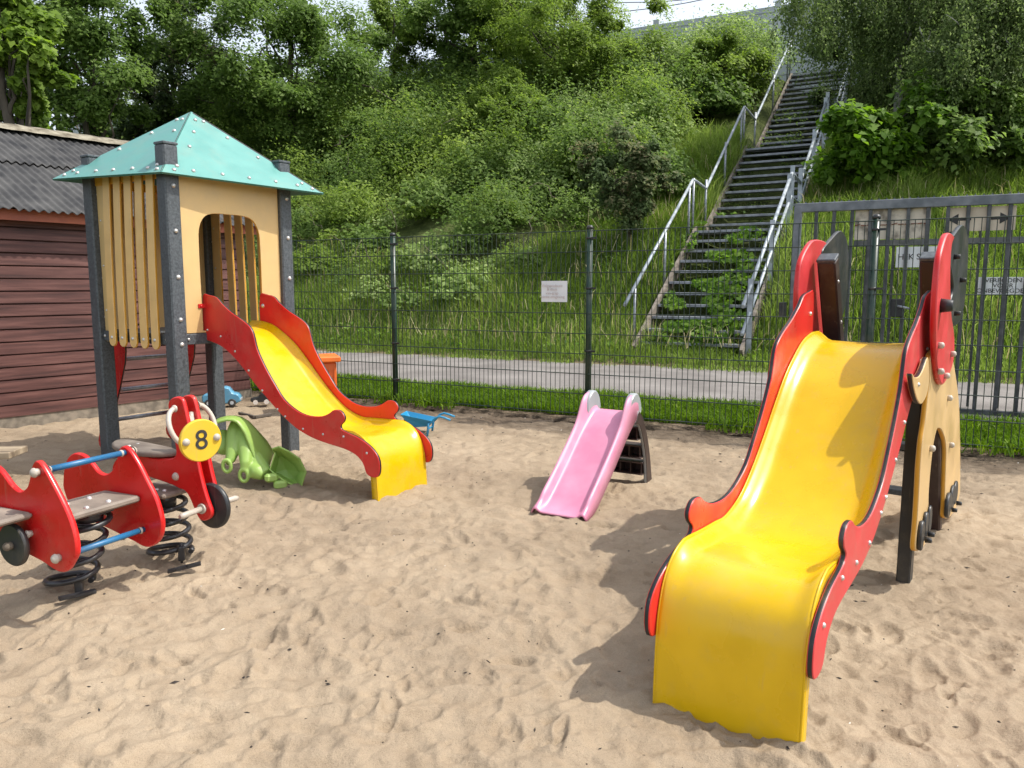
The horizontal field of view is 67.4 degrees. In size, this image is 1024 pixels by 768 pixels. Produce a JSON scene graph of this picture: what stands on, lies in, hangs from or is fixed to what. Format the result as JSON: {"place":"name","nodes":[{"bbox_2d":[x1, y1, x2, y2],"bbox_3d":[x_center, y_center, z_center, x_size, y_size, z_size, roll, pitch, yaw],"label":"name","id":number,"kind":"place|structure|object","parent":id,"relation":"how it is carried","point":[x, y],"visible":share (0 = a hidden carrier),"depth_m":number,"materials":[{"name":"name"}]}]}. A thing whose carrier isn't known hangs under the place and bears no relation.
{"place":"outdoors","nodes":[
{"label":"outdoors","id":0,"kind":"place"},
{"bbox_2d":[0,445,27,458],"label":"wooden bench","id":1,"kind":"object","parent":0,"point":[8,452],"visible":1,"depth_m":5.24,"materials":[{"name":"brown wood"}]},
{"bbox_2d":[2,0,790,129],"label":"sky","id":2,"kind":"structure","parent":0,"point":[688,11],"materials":[{"name":"white"}]},
{"bbox_2d":[0,393,1023,767],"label":"sand","id":3,"kind":"structure","parent":0,"point":[336,597],"depth_m":3.00,"materials":[{"name":"beige sand"}]},
{"bbox_2d":[0,445,164,600],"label":"spring rocker","id":4,"kind":"object","parent":3,"relation":"on","point":[42,518],"visible":1,"depth_m":3.19,"materials":[{"name":"red plastic"}]},
{"bbox_2d":[0,122,256,428],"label":"wooden shed","id":5,"kind":"structure","parent":3,"relation":"on","point":[47,368],"depth_m":7.47,"materials":[{"name":"wood"}]},
{"bbox_2d":[112,395,238,573],"bbox_3d":[-1.588,0.449,3.706,0.778,0.812,0.378,6,9,39],"label":"spring rocker","id":6,"kind":"object","parent":3,"relation":"on","point":[186,466],"visible":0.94,"depth_m":3.59,"materials":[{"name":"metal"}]},
{"bbox_2d":[202,385,242,406],"bbox_3d":[-3.169,0.131,8.400,0.405,0.215,0.190,-2,7,-12],"label":"toy car","id":7,"kind":"object","parent":3,"relation":"on","point":[233,398],"visible":0.56,"depth_m":8.35,"materials":[{"name":"blue plastic"}]},
{"bbox_2d":[53,112,432,500],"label":"play tower","id":8,"kind":"structure","parent":3,"relation":"on","point":[192,176],"depth_m":5.50,"materials":[{"name":"wood"}]},
{"bbox_2d":[238,412,271,418],"bbox_3d":[-2.654,0.310,7.877,0.348,0.030,0.210,6,9,37],"label":"timber edging","id":9,"kind":"object","parent":3,"relation":"on","point":[257,416],"visible":0.99,"depth_m":7.78,"materials":[{"name":"wood"}]},
{"bbox_2d":[250,393,268,404],"bbox_3d":[-2.795,0.160,8.530,0.209,0.121,0.096,-3,8,-20],"label":"toy car","id":10,"kind":"object","parent":3,"relation":"on","point":[261,397],"visible":0.77,"depth_m":8.49,"materials":[{"name":"black plastic"}]},
{"bbox_2d":[216,415,306,488],"bbox_3d":[-1.711,0.456,5.170,0.689,0.473,0.321,0,7,0],"label":"rocking toy","id":11,"kind":"object","parent":3,"relation":"on","point":[245,440],"visible":0.92,"depth_m":5.13,"materials":[{"name":"green plastic"}]},
{"bbox_2d":[319,353,340,385],"bbox_3d":[-2.042,-0.015,8.113,0.420,0.577,0.420,-3,8,-20],"label":"orange crate","id":12,"kind":"object","parent":3,"relation":"on","point":[329,360],"visible":0.2,"depth_m":7.97,"materials":[{"name":"orange plastic"}]},
{"bbox_2d":[400,411,454,435],"bbox_3d":[-0.770,0.363,6.983,0.478,0.201,0.204,1,7,8],"label":"toy wheelbarrow","id":13,"kind":"object","parent":3,"relation":"on","point":[417,419],"visible":0.8,"depth_m":6.93,"materials":[{"name":"blue plastic"}]},
{"bbox_2d":[5,406,1017,767],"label":"debris","id":14,"kind":"object","parent":3,"relation":"on","point":[489,638],"visible":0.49,"depth_m":2.95,"materials":[{"name":"brown"}]},
{"bbox_2d":[531,390,651,520],"bbox_3d":[0.533,0.396,4.856,0.364,0.645,1.084,4,8,30],"label":"toddler slide","id":15,"kind":"object","parent":3,"relation":"on","point":[598,450],"visible":1,"depth_m":4.79,"materials":[{"name":"pink plastic"}]},
{"bbox_2d":[244,214,1023,449],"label":"fence","id":16,"kind":"object","parent":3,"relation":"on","point":[873,288],"visible":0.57,"depth_m":7.24,"materials":[{"name":"metal"}]},
{"bbox_2d":[541,281,566,301],"bbox_3d":[0.402,-0.897,7.440,0.283,0.202,0.014,4,8,27],"label":"notice","id":17,"kind":"object","parent":16,"relation":"attached to","point":[553,291],"visible":1,"depth_m":7.44,"materials":[{"name":"paper"}]},
{"bbox_2d":[644,225,967,742],"bbox_3d":[1.609,0.124,3.554,0.710,1.735,3.283,5,9,35],"label":"animal slide","id":18,"kind":"object","parent":3,"relation":"on","point":[756,574],"visible":0.98,"depth_m":2.96,"materials":[{"name":"plastic"},{"name":"metal"},{"name":"wood"}]},
{"bbox_2d":[243,76,1023,439],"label":"embankment","id":19,"kind":"structure","parent":0,"point":[421,226],"depth_m":16.90,"materials":[{"name":"plant"}]},
{"bbox_2d":[0,0,80,128],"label":"maple tree","id":20,"kind":"object","parent":19,"relation":"on","point":[29,33],"visible":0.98,"depth_m":10.95,"materials":[{"name":"green plant"}]},
{"bbox_2d":[3,66,180,140],"bbox_3d":[-13.672,-7.268,24.031,7.465,5.963,8.289,3,8,25],"label":"broadleaf tree","id":21,"kind":"object","parent":19,"relation":"on","point":[132,130],"visible":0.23,"depth_m":24.50,"materials":[{"name":"green plant"}]},
{"bbox_2d":[6,0,199,138],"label":"broadleaf tree","id":22,"kind":"object","parent":19,"relation":"on","point":[95,102],"visible":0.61,"depth_m":20.24,"materials":[{"name":"green plant"}]},
{"bbox_2d":[102,0,250,135],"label":"plum tree","id":23,"kind":"object","parent":19,"relation":"on","point":[171,79],"visible":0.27,"depth_m":24.54,"materials":[{"name":"green plant"}]},
{"bbox_2d":[147,0,441,171],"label":"field maple","id":24,"kind":"object","parent":19,"relation":"on","point":[304,23],"visible":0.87,"depth_m":22.36,"materials":[{"name":"green plant"}]},
{"bbox_2d":[79,0,628,126],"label":"hedgerow","id":25,"kind":"object","parent":19,"relation":"on","point":[487,52],"visible":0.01,"depth_m":28.18,"materials":[{"name":"green plant"}]},
{"bbox_2d":[340,0,443,94],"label":"sapling","id":26,"kind":"object","parent":19,"relation":"on","point":[395,61],"visible":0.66,"depth_m":26.27,"materials":[{"name":"green plant"}]},
{"bbox_2d":[163,2,748,223],"bbox_3d":[2.525,-7.846,21.705,38.118,7.766,12.084,3,8,25],"label":"shrubbery","id":27,"kind":"object","parent":19,"relation":"on","point":[563,147],"visible":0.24,"depth_m":20.26,"materials":[{"name":"green plant"}]},
{"bbox_2d":[66,0,869,133],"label":"noise barrier","id":28,"kind":"object","parent":19,"relation":"on","point":[760,13],"visible":0.09,"depth_m":24.79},
{"bbox_2d":[389,0,566,77],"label":"ash tree","id":29,"kind":"object","parent":19,"relation":"on","point":[449,24],"visible":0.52,"depth_m":24.58,"materials":[{"name":"green plant"}]},
{"bbox_2d":[245,63,715,309],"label":"bramble stems","id":30,"kind":"object","parent":19,"relation":"on","point":[442,193],"visible":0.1,"depth_m":16.77,"materials":[{"name":"brown plant"}]},
{"bbox_2d":[436,56,554,159],"bbox_3d":[-0.407,-7.117,20.551,3.335,3.317,3.438,0,7,0],"label":"willow shrub","id":31,"kind":"object","parent":19,"relation":"on","point":[504,88],"visible":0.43,"depth_m":20.04,"materials":[{"name":"green plant"}]},
{"bbox_2d":[216,3,886,307],"bbox_3d":[-2.086,-6.675,21.886,31.834,8.797,14.416,4,8,29],"label":"bramble thicket","id":32,"kind":"object","parent":19,"relation":"on","point":[524,164],"visible":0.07,"depth_m":17.88,"materials":[{"name":"green plant"}]},
{"bbox_2d":[120,19,1005,210],"bbox_3d":[2.010,-8.039,21.736,37.770,7.668,12.170,4,8,27],"label":"shrubbery","id":33,"kind":"object","parent":19,"relation":"on","point":[687,115],"visible":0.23,"depth_m":19.89,"materials":[{"name":"green plant"}]},
{"bbox_2d":[232,39,907,277],"bbox_3d":[-1.739,-6.838,21.868,33.042,8.502,13.852,3,8,25],"label":"bramble thicket","id":34,"kind":"object","parent":19,"relation":"on","point":[336,209],"visible":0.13,"depth_m":18.09,"materials":[{"name":"green plant"}]},
{"bbox_2d":[456,0,684,103],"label":"willow shrub","id":35,"kind":"object","parent":19,"relation":"on","point":[577,34],"visible":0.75,"depth_m":22.06,"materials":[{"name":"green plant"}]},
{"bbox_2d":[209,0,960,254],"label":"bramble thicket","id":36,"kind":"object","parent":19,"relation":"on","point":[722,95],"visible":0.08,"depth_m":16.84,"materials":[{"name":"green plant"}]},
{"bbox_2d":[567,116,684,245],"bbox_3d":[2.136,-3.711,14.453,2.208,2.511,1.454,0,7,0],"label":"dogwood shrub","id":37,"kind":"object","parent":19,"relation":"on","point":[634,185],"visible":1,"depth_m":14.20,"materials":[{"name":"green plant"}]},
{"bbox_2d":[246,99,1023,382],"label":"tall grass","id":38,"kind":"structure","parent":19,"relation":"on","point":[707,139],"depth_m":13.58,"materials":[{"name":"green plant"}]},
{"bbox_2d":[247,136,1023,369],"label":"nettles","id":39,"kind":"object","parent":19,"relation":"on","point":[471,328],"visible":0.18,"depth_m":14.63,"materials":[{"name":"green plant"}]},
{"bbox_2d":[576,80,697,134],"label":"hawthorn shrub","id":40,"kind":"object","parent":19,"relation":"on","point":[676,99],"visible":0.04,"depth_m":19.65,"materials":[{"name":"green plant"}]},
{"bbox_2d":[318,347,1021,433],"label":"edge grass","id":41,"kind":"structure","parent":19,"relation":"on","point":[675,366],"depth_m":11.01,"materials":[{"name":"green plant"}]},
{"bbox_2d":[631,209,784,352],"bbox_3d":[3.520,-1.858,13.105,1.922,2.466,3.382,4,8,29],"label":"ivy","id":42,"kind":"object","parent":19,"relation":"on","point":[706,288],"visible":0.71,"depth_m":12.60,"materials":[{"name":"green plant"}]},
{"bbox_2d":[665,23,783,121],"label":"hawthorn shrub","id":43,"kind":"object","parent":19,"relation":"on","point":[758,62],"visible":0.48,"depth_m":20.46,"materials":[{"name":"green plant"}]},
{"bbox_2d":[623,36,856,356],"bbox_3d":[5.841,-5.162,16.856,1.845,8.241,13.709,4,8,29],"label":"outdoor stairs","id":44,"kind":"structure","parent":19,"relation":"on","point":[789,189],"depth_m":15.41,"materials":[{"name":"metal"}]},
{"bbox_2d":[663,97,835,351],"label":"stair weeds","id":45,"kind":"object","parent":19,"relation":"on","point":[790,138],"visible":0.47,"depth_m":16.92,"materials":[{"name":"green plant"}]},
{"bbox_2d":[756,0,970,125],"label":"birch tree","id":46,"kind":"object","parent":19,"relation":"on","point":[903,12],"visible":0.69,"depth_m":16.04,"materials":[{"name":"green plant"}]},
{"bbox_2d":[790,0,969,107],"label":"hawthorn shrub","id":47,"kind":"object","parent":19,"relation":"on","point":[815,95],"visible":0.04,"depth_m":18.27,"materials":[{"name":"green plant"}]},
{"bbox_2d":[801,67,986,191],"bbox_3d":[7.142,-4.535,14.033,3.197,2.420,2.607,0,7,0],"label":"hazel shrub","id":48,"kind":"object","parent":19,"relation":"on","point":[870,144],"visible":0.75,"depth_m":13.68,"materials":[{"name":"green plant"}]},
{"bbox_2d":[885,0,1023,171],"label":"birch tree","id":49,"kind":"object","parent":19,"relation":"on","point":[979,38],"visible":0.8,"depth_m":13.34,"materials":[{"name":"green plant"}]},
{"bbox_2d":[891,75,1023,185],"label":"hazel shrub","id":50,"kind":"object","parent":19,"relation":"on","point":[964,136],"visible":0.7,"depth_m":13.26,"materials":[{"name":"green plant"}]},
{"bbox_2d":[252,390,1023,458],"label":"soil","id":51,"kind":"structure","parent":0,"point":[649,425],"depth_m":7.57,"materials":[{"name":"brown soil"}]},
{"bbox_2d":[249,372,1023,448],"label":"verge grass","id":52,"kind":"structure","parent":51,"relation":"on","point":[608,402],"depth_m":7.78,"materials":[{"name":"green plant"}]},
{"bbox_2d":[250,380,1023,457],"bbox_3d":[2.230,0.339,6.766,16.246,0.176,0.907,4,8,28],"label":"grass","id":53,"kind":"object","parent":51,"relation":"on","point":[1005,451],"visible":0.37,"depth_m":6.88,"materials":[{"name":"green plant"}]},
{"bbox_2d":[778,192,1023,417],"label":"bar gate","id":54,"kind":"structure","parent":51,"relation":"on","point":[950,201],"depth_m":7.15,"materials":[{"name":"metal"}]},
{"bbox_2d":[854,208,930,239],"bbox_3d":[3.570,-1.504,7.220,0.638,0.277,0.024,4,8,27],"label":"weathered board","id":55,"kind":"object","parent":54,"relation":"attached to","point":[896,214],"visible":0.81,"depth_m":7.20,"materials":[{"name":"metal"}]},
{"bbox_2d":[895,246,936,266],"bbox_3d":[3.822,-1.181,7.133,0.458,0.190,0.010,4,8,27],"label":"warning sign","id":56,"kind":"object","parent":54,"relation":"attached to","point":[916,256],"visible":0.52,"depth_m":7.18,"materials":[{"name":"paper"}]},
{"bbox_2d":[949,205,1016,231],"bbox_3d":[4.206,-1.485,6.898,0.542,0.213,0.009,4,8,27],"label":"arrow board","id":57,"kind":"object","parent":54,"relation":"attached to","point":[958,212],"visible":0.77,"depth_m":6.89,"materials":[{"name":"white metal"}]},
{"bbox_2d":[977,277,1023,293],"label":"warning sign","id":58,"kind":"object","parent":54,"relation":"attached to","point":[1011,286],"visible":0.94,"depth_m":6.88,"materials":[{"name":"paper"}]},
{"bbox_2d":[615,0,699,11],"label":"overhead cables","id":59,"kind":"object","parent":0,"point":[662,1],"visible":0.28,"depth_m":35.27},
{"bbox_2d":[317,350,1023,420],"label":"footpath","id":60,"kind":"structure","parent":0,"point":[486,374],"depth_m":9.86,"materials":[{"name":"grey asphalt"}]}
]}

